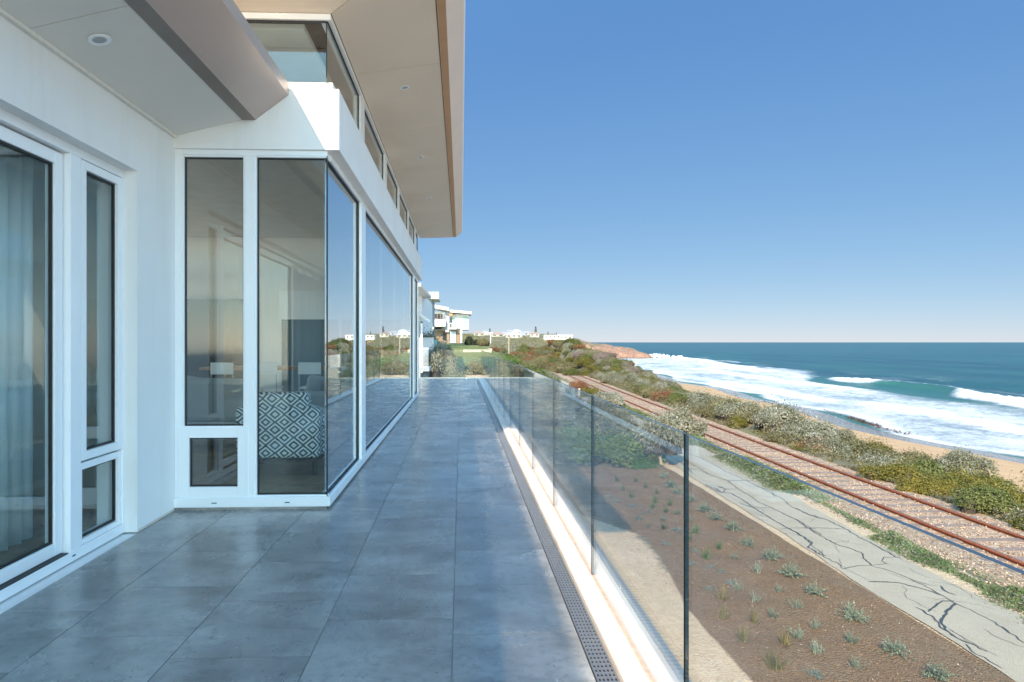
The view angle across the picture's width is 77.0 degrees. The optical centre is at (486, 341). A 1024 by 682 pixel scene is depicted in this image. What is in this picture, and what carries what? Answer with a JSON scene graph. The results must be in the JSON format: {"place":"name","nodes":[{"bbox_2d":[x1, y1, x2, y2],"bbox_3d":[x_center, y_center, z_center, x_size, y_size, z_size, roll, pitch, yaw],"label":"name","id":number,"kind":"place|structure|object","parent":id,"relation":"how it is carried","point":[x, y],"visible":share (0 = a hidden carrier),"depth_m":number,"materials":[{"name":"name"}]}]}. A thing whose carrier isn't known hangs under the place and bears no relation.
{"place":"outdoors","nodes":[
{"label":"outdoors","id":0,"kind":"place"},
{"bbox_2d":[528,334,652,358],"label":"headland","id":1,"kind":"structure","parent":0,"point":[624,352],"depth_m":550.45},
{"bbox_2d":[418,0,1023,341],"label":"sky","id":2,"kind":"structure","parent":0,"point":[634,170],"materials":[{"name":"blue"}]},
{"bbox_2d":[440,336,1023,681],"bbox_3d":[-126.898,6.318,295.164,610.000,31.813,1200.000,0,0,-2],"label":"ground","id":3,"kind":"structure","parent":0,"point":[660,603],"depth_m":13.12,"materials":[{"name":"soil"}]},
{"bbox_2d":[0,0,465,601],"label":"beach house","id":4,"kind":"structure","parent":3,"relation":"on","point":[256,156],"depth_m":5.17,"materials":[{"name":"paint"}]},
{"bbox_2d":[0,144,32,551],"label":"curtain","id":5,"kind":"object","parent":4,"relation":"hanging from","point":[16,347],"visible":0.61,"depth_m":4.10,"materials":[{"name":"white fabric"}]},
{"bbox_2d":[0,125,62,584],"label":"sliding door","id":6,"kind":"structure","parent":4,"relation":"in","point":[53,160],"depth_m":3.85,"materials":[{"name":"metal"}]},
{"bbox_2d":[81,451,120,544],"bbox_3d":[-2.606,1.030,4.303,0.060,0.521,0.498,0,0,-2],"label":"fixed window","id":7,"kind":"structure","parent":4,"relation":"in","point":[114,457],"depth_m":4.49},
{"bbox_2d":[81,159,121,460],"bbox_3d":[-2.596,-0.199,4.305,0.060,1.908,0.490,0,0,-2],"label":"casement window","id":8,"kind":"structure","parent":4,"relation":"in","point":[115,182],"depth_m":4.48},
{"bbox_2d":[178,427,247,497],"bbox_3d":[-2.203,0.972,5.213,0.555,0.565,0.070,0,0,-2],"label":"awning window","id":9,"kind":"structure","parent":4,"relation":"in","point":[186,489],"depth_m":5.18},
{"bbox_2d":[182,155,244,426],"bbox_3d":[-2.206,-0.405,5.225,0.500,2.200,0.070,0,0,-2],"label":"fixed window","id":10,"kind":"structure","parent":4,"relation":"in","point":[184,157],"depth_m":5.20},
{"bbox_2d":[187,299,242,377],"bbox_3d":[-6.690,0.105,15.870,1.700,2.300,0.150,0,0,-2],"label":"glazed door","id":11,"kind":"structure","parent":4,"relation":"attached to","point":[214,330],"depth_m":15.80,"materials":[{"name":"clear glass"}]},
{"bbox_2d":[187,378,242,439],"bbox_3d":[-3.879,0.815,8.152,2.300,0.740,0.900,0,0,-2],"label":"sofa","id":12,"kind":"object","parent":4,"relation":"on","point":[214,400],"visible":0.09,"depth_m":7.73,"materials":[{"name":"grey fabric"}]},
{"bbox_2d":[210,363,233,377],"bbox_3d":[-4.886,0.846,12.064,0.464,0.921,0.464,0,0,-2],"label":"dining chair","id":13,"kind":"object","parent":4,"relation":"on","point":[221,368],"visible":0.43,"depth_m":11.85,"materials":[{"name":"silver metal"}]},
{"bbox_2d":[174,149,331,507],"bbox_3d":[-1.891,-0.108,5.234,1.240,2.883,0.110,0,0,-2],"label":"window frame","id":14,"kind":"structure","parent":4,"relation":"in","point":[250,501],"depth_m":5.19,"materials":[{"name":"metal"}]},
{"bbox_2d":[199,365,323,377],"bbox_3d":[-3.767,0.900,12.860,3.500,0.810,1.000,0,0,-2],"label":"dining table","id":15,"kind":"object","parent":4,"relation":"on","point":[208,374],"visible":0.22,"depth_m":12.36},
{"bbox_2d":[259,362,283,391],"bbox_3d":[-4.087,0.846,12.096,0.464,0.921,0.464,0,0,-2],"label":"dining chair","id":16,"kind":"object","parent":4,"relation":"on","point":[267,367],"visible":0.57,"depth_m":11.88,"materials":[{"name":"silver metal"}]},
{"bbox_2d":[236,391,323,474],"bbox_3d":[-2.046,0.900,6.604,0.840,0.810,0.740,0,0,-2],"label":"armchair","id":17,"kind":"object","parent":4,"relation":"on","point":[291,426],"visible":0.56,"depth_m":6.24,"materials":[{"name":"fabric"}]},
{"bbox_2d":[247,20,326,81],"bbox_3d":[-3.503,-2.361,5.150,4.411,0.492,0.008,0,0,-2],"label":"clerestory window","id":18,"kind":"structure","parent":4,"relation":"in","point":[247,20],"depth_m":5.23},
{"bbox_2d":[255,156,328,496],"bbox_3d":[-1.588,-0.125,5.250,0.577,2.760,0.070,0,0,-2],"label":"fixed window","id":19,"kind":"structure","parent":4,"relation":"in","point":[257,158],"depth_m":5.23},
{"bbox_2d":[279,291,323,390],"bbox_3d":[-3.590,0.015,15.934,3.000,2.520,0.250,0,0,-2],"label":"end window","id":20,"kind":"structure","parent":4,"relation":"attached to","point":[301,314],"depth_m":15.82,"materials":[{"name":"glass"}]},
{"bbox_2d":[298,362,320,390],"bbox_3d":[-3.287,0.846,12.128,0.464,0.921,0.464,0,0,-2],"label":"dining chair","id":21,"kind":"object","parent":4,"relation":"on","point":[309,367],"visible":0.6,"depth_m":11.91,"materials":[{"name":"silver metal"}]},
{"bbox_2d":[306,391,323,408],"bbox_3d":[-2.132,0.815,9.522,0.900,0.740,1.900,0,0,-2],"label":"sofa","id":22,"kind":"object","parent":4,"relation":"on","point":[317,397],"visible":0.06,"depth_m":8.57,"materials":[{"name":"grey fabric"}]},
{"bbox_2d":[305,375,323,390],"bbox_3d":[-2.316,0.695,9.115,0.480,0.400,0.140,12,-19,-19],"label":"cushion","id":23,"kind":"object","parent":22,"relation":"on","point":[315,382],"visible":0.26,"depth_m":9.04,"materials":[{"name":"grey fabric"}]},
{"bbox_2d":[327,22,358,129],"bbox_3d":[-1.328,-2.342,6.032,0.010,0.535,1.580,0,0,-2],"label":"clerestory window","id":24,"kind":"structure","parent":4,"relation":"in","point":[327,22],"depth_m":6.09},
{"bbox_2d":[321,155,418,502],"bbox_3d":[-1.540,-0.108,10.728,0.100,2.881,10.838,0,0,-2],"label":"window frame","id":25,"kind":"structure","parent":4,"relation":"in","point":[364,454],"depth_m":7.01,"materials":[{"name":"metal"}]},
{"bbox_2d":[365,111,382,178],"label":"clerestory window","id":26,"kind":"structure","parent":4,"relation":"in","point":[371,141],"depth_m":8.03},
{"bbox_2d":[387,164,396,207],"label":"clerestory window","id":27,"kind":"structure","parent":4,"relation":"in","point":[391,186],"depth_m":10.11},
{"bbox_2d":[400,196,406,228],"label":"clerestory window","id":28,"kind":"structure","parent":4,"relation":"in","point":[403,212],"depth_m":12.22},
{"bbox_2d":[0,387,620,681],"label":"terrace base","id":29,"kind":"object","parent":3,"relation":"on","point":[28,592],"visible":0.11,"depth_m":3.80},
{"bbox_2d":[8,382,595,681],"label":"terrace grout","id":30,"kind":"object","parent":29,"relation":"on","point":[454,573],"visible":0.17,"depth_m":3.58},
{"bbox_2d":[0,378,595,681],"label":"terrace floor","id":31,"kind":"structure","parent":30,"relation":"on","point":[142,605],"depth_m":3.49,"materials":[{"name":"tile"}]},
{"bbox_2d":[476,378,619,681],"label":"floor drain","id":32,"kind":"object","parent":29,"relation":"on","point":[600,664],"visible":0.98,"depth_m":3.61,"materials":[{"name":"silver metal"}]},
{"bbox_2d":[419,350,1023,681],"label":"glass balustrade","id":33,"kind":"object","parent":29,"relation":"on","point":[632,640],"visible":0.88,"depth_m":3.84,"materials":[{"name":"glass"},{"name":"metal"}]},
{"bbox_2d":[419,283,431,376],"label":"neighbour house","id":34,"kind":"structure","parent":3,"relation":"on","point":[425,312],"depth_m":31.89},
{"bbox_2d":[422,338,436,376],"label":"boundary wall","id":35,"kind":"structure","parent":3,"relation":"on","point":[428,342],"depth_m":30.91,"materials":[{"name":"paint"}]},
{"bbox_2d":[428,292,440,335],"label":"tower house","id":36,"kind":"structure","parent":3,"relation":"on","point":[436,296],"depth_m":77.87,"materials":[{"name":"paint"}]},
{"bbox_2d":[423,325,453,351],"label":"saltbush","id":37,"kind":"object","parent":3,"relation":"on","point":[429,335],"visible":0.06,"depth_m":33.38,"materials":[{"name":"plant"}]},
{"bbox_2d":[422,336,457,376],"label":"saltbush","id":38,"kind":"object","parent":3,"relation":"on","point":[441,359],"visible":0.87,"depth_m":30.68,"materials":[{"name":"plant"}]},
{"bbox_2d":[435,305,449,343],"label":"house","id":39,"kind":"structure","parent":3,"relation":"on","point":[442,321],"depth_m":97.60,"materials":[{"name":"paint"}]},
{"bbox_2d":[442,361,464,376],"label":"saltbush","id":40,"kind":"object","parent":3,"relation":"on","point":[451,371],"visible":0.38,"depth_m":29.39,"materials":[{"name":"plant"}]},
{"bbox_2d":[449,310,471,342],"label":"house","id":41,"kind":"structure","parent":3,"relation":"on","point":[459,319],"depth_m":115.38,"materials":[{"name":"paint"}]},
{"bbox_2d":[462,356,480,374],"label":"coastal shrub","id":42,"kind":"object","parent":3,"relation":"on","point":[474,368],"visible":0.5,"depth_m":32.02,"materials":[{"name":"green plant"}]},
{"bbox_2d":[462,333,591,360],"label":"distant scrub","id":43,"kind":"object","parent":3,"relation":"on","point":[493,341],"visible":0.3,"depth_m":250.28,"materials":[{"name":"green plant"}]},
{"bbox_2d":[526,362,563,394],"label":"coastal shrub","id":44,"kind":"object","parent":3,"relation":"on","point":[537,370],"visible":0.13,"depth_m":31.87,"materials":[{"name":"green plant"}]},
{"bbox_2d":[545,362,571,372],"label":"coastal shrub","id":45,"kind":"object","parent":3,"relation":"on","point":[558,368],"visible":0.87,"depth_m":100.89,"materials":[{"name":"green plant"}]},
{"bbox_2d":[551,398,579,424],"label":"saltbush","id":46,"kind":"object","parent":3,"relation":"on","point":[561,414],"visible":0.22,"depth_m":27.63,"materials":[{"name":"plant"}]},
{"bbox_2d":[561,367,580,375],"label":"coastal shrub","id":47,"kind":"object","parent":3,"relation":"on","point":[575,372],"visible":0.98,"depth_m":93.76,"materials":[{"name":"green plant"}]},
{"bbox_2d":[551,383,600,422],"bbox_3d":[3.800,2.950,31.156,3.109,1.895,2.757,0,0,-23],"label":"coastal shrub","id":48,"kind":"object","parent":3,"relation":"on","point":[578,406],"visible":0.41,"depth_m":30.84,"materials":[{"name":"green plant"}]},
{"bbox_2d":[552,418,604,466],"bbox_3d":[3.293,3.699,24.207,2.407,1.592,2.762,0,0,-26],"label":"garden shrub","id":49,"kind":"object","parent":3,"relation":"on","point":[574,448],"visible":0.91,"depth_m":23.49,"materials":[{"name":"green plant"}]},
{"bbox_2d":[568,378,589,393],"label":"heath shrub","id":50,"kind":"object","parent":3,"relation":"on","point":[577,385],"visible":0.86,"depth_m":57.04,"materials":[{"name":"brown plant"}]},
{"bbox_2d":[575,353,594,365],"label":"wattle shrub","id":51,"kind":"object","parent":3,"relation":"on","point":[583,361],"visible":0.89,"depth_m":106.89,"materials":[{"name":"green plant"}]},
{"bbox_2d":[580,384,599,396],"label":"wattle shrub","id":52,"kind":"object","parent":3,"relation":"on","point":[591,391],"visible":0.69,"depth_m":53.98,"materials":[{"name":"green plant"}]},
{"bbox_2d":[567,406,618,437],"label":"saltbush","id":53,"kind":"object","parent":3,"relation":"on","point":[601,421],"visible":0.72,"depth_m":27.27,"materials":[{"name":"plant"}]},
{"bbox_2d":[587,388,625,408],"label":"saltbush","id":54,"kind":"object","parent":3,"relation":"on","point":[616,399],"visible":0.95,"depth_m":44.90,"materials":[{"name":"plant"}]},
{"bbox_2d":[595,401,641,430],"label":"coastal shrub","id":55,"kind":"object","parent":3,"relation":"on","point":[613,411],"visible":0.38,"depth_m":32.83,"materials":[{"name":"green plant"}]},
{"bbox_2d":[594,428,643,468],"bbox_3d":[4.632,3.892,24.167,2.471,1.468,2.041,0,0,12],"label":"garden shrub","id":56,"kind":"object","parent":3,"relation":"on","point":[617,453],"visible":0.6,"depth_m":23.61,"materials":[{"name":"green plant"}]},
{"bbox_2d":[608,414,637,438],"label":"saltbush","id":57,"kind":"object","parent":3,"relation":"on","point":[622,426],"visible":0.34,"depth_m":28.22,"materials":[{"name":"plant"}]},
{"bbox_2d":[629,455,656,469],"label":"leafy shrub","id":58,"kind":"object","parent":3,"relation":"on","point":[643,463],"visible":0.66,"depth_m":23.34,"materials":[{"name":"green plant"}]},
{"bbox_2d":[621,425,670,463],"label":"garden shrub","id":59,"kind":"object","parent":3,"relation":"on","point":[653,456],"visible":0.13,"depth_m":24.35,"materials":[{"name":"green plant"}]},
{"bbox_2d":[639,385,659,398],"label":"coastal shrub","id":60,"kind":"object","parent":3,"relation":"on","point":[647,392],"visible":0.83,"depth_m":56.02,"materials":[{"name":"green plant"}]},
{"bbox_2d":[631,407,684,464],"bbox_3d":[6.529,3.605,24.407,2.183,2.424,1.834,0,0,21],"label":"tree","id":61,"kind":"object","parent":3,"relation":"on","point":[660,439],"visible":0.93,"depth_m":24.02,"materials":[{"name":"green plant"}]},
{"bbox_2d":[650,385,676,401],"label":"heath shrub","id":62,"kind":"object","parent":3,"relation":"on","point":[663,393],"visible":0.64,"depth_m":53.52,"materials":[{"name":"brown plant"}]},
{"bbox_2d":[666,388,687,403],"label":"coastal shrub","id":63,"kind":"object","parent":3,"relation":"on","point":[676,396],"visible":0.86,"depth_m":51.33,"materials":[{"name":"green plant"}]},
{"bbox_2d":[660,403,709,438],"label":"saltbush","id":64,"kind":"object","parent":3,"relation":"on","point":[683,416],"visible":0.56,"depth_m":30.96,"materials":[{"name":"plant"}]},
{"bbox_2d":[686,384,729,405],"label":"saltbush","id":65,"kind":"object","parent":3,"relation":"on","point":[694,397],"visible":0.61,"depth_m":46.50,"materials":[{"name":"plant"}]},
{"bbox_2d":[698,402,718,418],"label":"coastal shrub","id":66,"kind":"object","parent":3,"relation":"on","point":[706,411],"visible":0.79,"depth_m":41.47,"materials":[{"name":"green plant"}]},
{"bbox_2d":[705,393,743,416],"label":"coastal shrub","id":67,"kind":"object","parent":3,"relation":"on","point":[711,402],"visible":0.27,"depth_m":42.56,"materials":[{"name":"green plant"}]},
{"bbox_2d":[724,412,748,428],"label":"wattle shrub","id":68,"kind":"object","parent":3,"relation":"on","point":[742,422],"visible":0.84,"depth_m":37.17,"materials":[{"name":"green plant"}]},
{"bbox_2d":[713,397,765,421],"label":"saltbush","id":69,"kind":"object","parent":3,"relation":"on","point":[724,411],"visible":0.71,"depth_m":39.31,"materials":[{"name":"plant"}]},
{"bbox_2d":[735,625,754,642],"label":"grass tuft","id":70,"kind":"object","parent":3,"relation":"on","point":[742,637],"visible":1,"depth_m":9.92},
{"bbox_2d":[757,545,784,559],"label":"seedling","id":71,"kind":"object","parent":3,"relation":"on","point":[771,555],"visible":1,"depth_m":13.58,"materials":[{"name":"green plant"}]},
{"bbox_2d":[737,394,810,423],"bbox_3d":[17.032,4.198,38.023,4.154,2.105,3.659,0,0,-27],"label":"coastal shrub","id":72,"kind":"object","parent":3,"relation":"on","point":[750,415],"visible":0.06,"depth_m":38.01,"materials":[{"name":"green plant"}]},
{"bbox_2d":[762,647,789,671],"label":"grass tuft","id":73,"kind":"object","parent":3,"relation":"on","point":[774,664],"visible":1,"depth_m":9.04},
{"bbox_2d":[763,429,791,444],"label":"coastal shrub","id":74,"kind":"object","parent":3,"relation":"on","point":[768,439],"visible":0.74,"depth_m":31.50,"materials":[{"name":"green plant"}]},
{"bbox_2d":[750,399,807,433],"bbox_3d":[15.564,3.985,34.952,2.823,1.884,2.965,0,0,-31],"label":"saltbush","id":75,"kind":"object","parent":3,"relation":"on","point":[771,418],"visible":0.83,"depth_m":34.39,"materials":[{"name":"plant"}]},
{"bbox_2d":[572,466,995,681],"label":"mulch chips","id":76,"kind":"object","parent":3,"relation":"on","point":[759,585],"visible":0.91,"depth_m":11.90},
{"bbox_2d":[775,626,794,646],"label":"grass tuft","id":77,"kind":"object","parent":3,"relation":"on","point":[784,639],"visible":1,"depth_m":9.73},
{"bbox_2d":[566,379,1013,587],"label":"track weeds","id":78,"kind":"object","parent":3,"relation":"on","point":[975,571],"visible":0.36,"depth_m":13.64,"materials":[{"name":"green plant"}]},
{"bbox_2d":[559,380,1023,681],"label":"footpath","id":79,"kind":"structure","parent":3,"relation":"on","point":[992,635],"depth_m":13.03,"materials":[{"name":"concrete"}]},
{"bbox_2d":[774,561,811,578],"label":"seedling","id":80,"kind":"object","parent":3,"relation":"on","point":[792,573],"visible":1,"depth_m":12.59,"materials":[{"name":"green plant"}]},
{"bbox_2d":[563,373,1023,571],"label":"railway track","id":81,"kind":"structure","parent":3,"relation":"on","point":[973,541],"depth_m":20.65,"materials":[{"name":"metal"}]},
{"bbox_2d":[566,349,1023,523],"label":"dune cover","id":82,"kind":"object","parent":3,"relation":"on","point":[807,449],"visible":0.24,"depth_m":29.89,"materials":[{"name":"green plant"}]},
{"bbox_2d":[770,418,838,443],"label":"saltbush","id":83,"kind":"object","parent":3,"relation":"on","point":[804,430],"visible":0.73,"depth_m":31.67,"materials":[{"name":"plant"}]},
{"bbox_2d":[590,389,1023,623],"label":"verge plants","id":84,"kind":"object","parent":3,"relation":"on","point":[1012,594],"visible":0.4,"depth_m":15.57,"materials":[{"name":"green plant"}]},
{"bbox_2d":[776,411,840,439],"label":"saltbush","id":85,"kind":"object","parent":3,"relation":"on","point":[827,425],"visible":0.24,"depth_m":33.22,"materials":[{"name":"plant"}]},
{"bbox_2d":[803,579,827,597],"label":"seedling","id":86,"kind":"object","parent":3,"relation":"on","point":[812,591],"visible":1,"depth_m":11.69,"materials":[{"name":"green plant"}]},
{"bbox_2d":[621,394,1023,587],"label":"ballast","id":87,"kind":"structure","parent":3,"relation":"on","point":[947,554],"depth_m":18.45,"materials":[{"name":"gravel"}]},
{"bbox_2d":[801,435,859,462],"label":"saltbush","id":88,"kind":"object","parent":3,"relation":"on","point":[839,447],"visible":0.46,"depth_m":29.19,"materials":[{"name":"plant"}]},
{"bbox_2d":[833,422,859,442],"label":"saltbush","id":89,"kind":"object","parent":3,"relation":"on","point":[843,433],"visible":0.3,"depth_m":37.47,"materials":[{"name":"plant"}]},
{"bbox_2d":[834,600,872,623],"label":"seedling","id":90,"kind":"object","parent":3,"relation":"on","point":[851,615],"visible":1,"depth_m":10.65,"materials":[{"name":"green plant"}]},
{"bbox_2d":[821,429,888,458],"bbox_3d":[17.463,5.144,30.951,3.246,1.789,2.750,0,0,-26],"label":"coastal shrub","id":91,"kind":"object","parent":3,"relation":"on","point":[857,446],"visible":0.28,"depth_m":30.55,"materials":[{"name":"green plant"}]},
{"bbox_2d":[824,409,913,434],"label":"seaweed","id":92,"kind":"object","parent":3,"relation":"on","point":[871,423],"visible":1,"depth_m":109.42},
{"bbox_2d":[859,434,894,452],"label":"wattle shrub","id":93,"kind":"object","parent":3,"relation":"on","point":[882,445],"visible":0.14,"depth_m":33.25,"materials":[{"name":"green plant"}]},
{"bbox_2d":[857,449,906,467],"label":"saltbush","id":94,"kind":"object","parent":3,"relation":"on","point":[884,460],"visible":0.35,"depth_m":27.85,"materials":[{"name":"plant"}]},
{"bbox_2d":[869,444,901,461],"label":"coastal shrub","id":95,"kind":"object","parent":3,"relation":"on","point":[891,454],"visible":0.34,"depth_m":30.95,"materials":[{"name":"green plant"}]},
{"bbox_2d":[854,453,930,482],"bbox_3d":[14.601,4.504,23.357,2.528,1.069,2.078,0,0,18],"label":"wattle shrub","id":96,"kind":"object","parent":3,"relation":"on","point":[869,472],"visible":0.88,"depth_m":22.94,"materials":[{"name":"green plant"}]},
{"bbox_2d":[878,635,915,659],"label":"seedling","id":97,"kind":"object","parent":3,"relation":"on","point":[891,647],"visible":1,"depth_m":9.51,"materials":[{"name":"green plant"}]},
{"bbox_2d":[894,447,942,463],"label":"coastal shrub","id":98,"kind":"object","parent":3,"relation":"on","point":[911,454],"visible":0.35,"depth_m":32.37,"materials":[{"name":"green plant"}]},
{"bbox_2d":[894,468,959,495],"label":"wattle shrub","id":99,"kind":"object","parent":3,"relation":"on","point":[923,485],"visible":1,"depth_m":21.10,"materials":[{"name":"green plant"}]},
{"bbox_2d":[906,452,959,482],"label":"coastal shrub","id":100,"kind":"object","parent":3,"relation":"on","point":[931,467],"visible":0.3,"depth_m":23.80,"materials":[{"name":"green plant"}]},
{"bbox_2d":[921,657,959,681],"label":"seedling","id":101,"kind":"object","parent":3,"relation":"on","point":[937,674],"visible":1,"depth_m":8.76,"materials":[{"name":"green plant"}]},
{"bbox_2d":[942,468,984,494],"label":"wattle shrub","id":102,"kind":"object","parent":3,"relation":"on","point":[962,482],"visible":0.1,"depth_m":21.76,"materials":[{"name":"green plant"}]},
{"bbox_2d":[942,459,985,480],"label":"wattle shrub","id":103,"kind":"object","parent":3,"relation":"on","point":[960,472],"visible":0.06,"depth_m":25.36,"materials":[{"name":"green plant"}]},
{"bbox_2d":[932,443,999,477],"bbox_3d":[22.649,5.676,30.400,2.671,1.705,2.929,0,0,35],"label":"saltbush","id":104,"kind":"object","parent":3,"relation":"on","point":[956,457],"visible":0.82,"depth_m":29.95,"materials":[{"name":"plant"}]},
{"bbox_2d":[947,465,1022,492],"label":"wattle shrub","id":105,"kind":"object","parent":3,"relation":"on","point":[991,482],"visible":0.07,"depth_m":23.14,"materials":[{"name":"green plant"}]},
{"bbox_2d":[948,475,1023,516],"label":"coastal shrub","id":106,"kind":"object","parent":3,"relation":"on","point":[994,501],"visible":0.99,"depth_m":18.52,"materials":[{"name":"green plant"}]},
{"bbox_2d":[963,468,1023,497],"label":"wattle shrub","id":107,"kind":"object","parent":3,"relation":"on","point":[1014,492],"visible":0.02,"depth_m":21.34,"materials":[{"name":"green plant"}]},
{"bbox_2d":[966,476,1023,509],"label":"wattle shrub","id":108,"kind":"object","parent":3,"relation":"on","point":[1019,499],"visible":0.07,"depth_m":19.71,"materials":[{"name":"green plant"}]},
{"bbox_2d":[1006,508,1023,529],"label":"wattle shrub","id":109,"kind":"object","parent":3,"relation":"on","point":[1014,522],"visible":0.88,"depth_m":17.02,"materials":[{"name":"green plant"}]},
{"bbox_2d":[590,342,1023,458],"bbox_3d":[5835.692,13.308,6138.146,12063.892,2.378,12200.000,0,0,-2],"label":"sea","id":110,"kind":"structure","parent":0,"point":[970,394],"depth_m":237.05,"materials":[{"name":"liquid"}]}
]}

